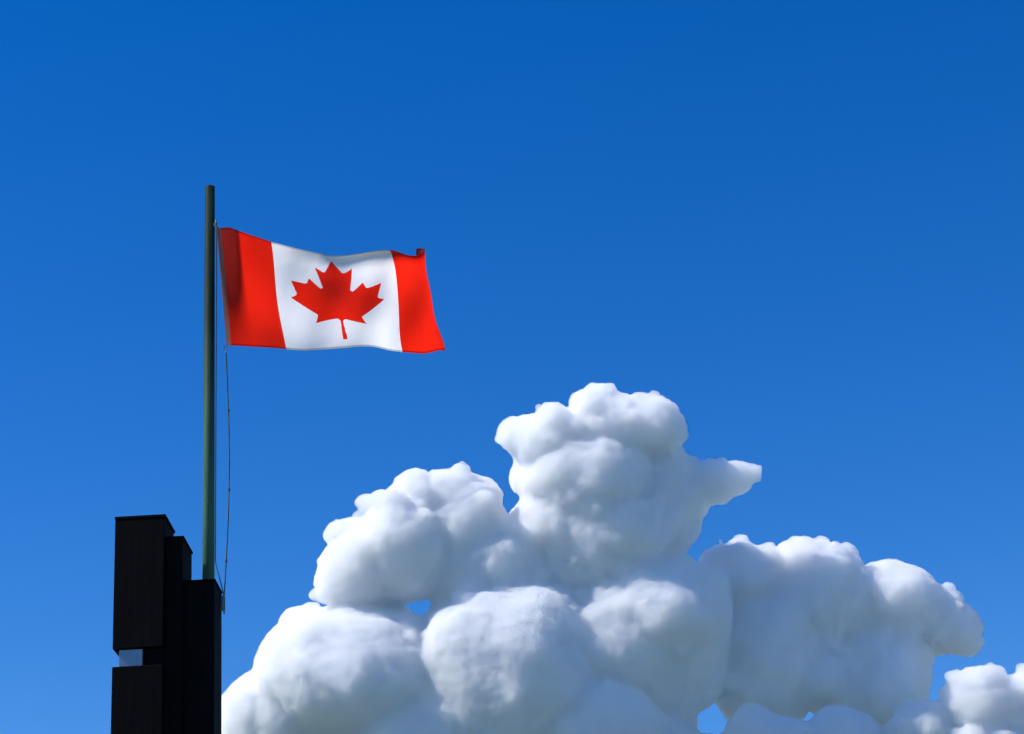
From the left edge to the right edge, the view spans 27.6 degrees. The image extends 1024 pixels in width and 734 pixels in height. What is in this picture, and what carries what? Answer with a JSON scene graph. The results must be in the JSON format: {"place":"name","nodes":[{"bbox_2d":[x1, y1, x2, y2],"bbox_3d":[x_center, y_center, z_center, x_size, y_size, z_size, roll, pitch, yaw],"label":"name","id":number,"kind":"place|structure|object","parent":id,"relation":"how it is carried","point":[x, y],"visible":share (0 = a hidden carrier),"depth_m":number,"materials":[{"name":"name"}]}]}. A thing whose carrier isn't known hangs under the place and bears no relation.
{"place":"outdoors","nodes":[
{"label":"outdoors","id":0,"kind":"place"},
{"bbox_2d":[0,0,1023,733],"label":"sky","id":1,"kind":"structure","parent":0,"point":[717,427],"materials":[{"name":"blue"}]},
{"label":"ground","id":2,"kind":"structure","parent":0,"visible":0},
{"bbox_2d":[111,185,444,733],"bbox_3d":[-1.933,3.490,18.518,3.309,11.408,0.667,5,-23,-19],"label":"flagpole","id":3,"kind":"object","parent":2,"relation":"on","point":[167,641],"depth_m":19.73,"materials":[{"name":"black"}]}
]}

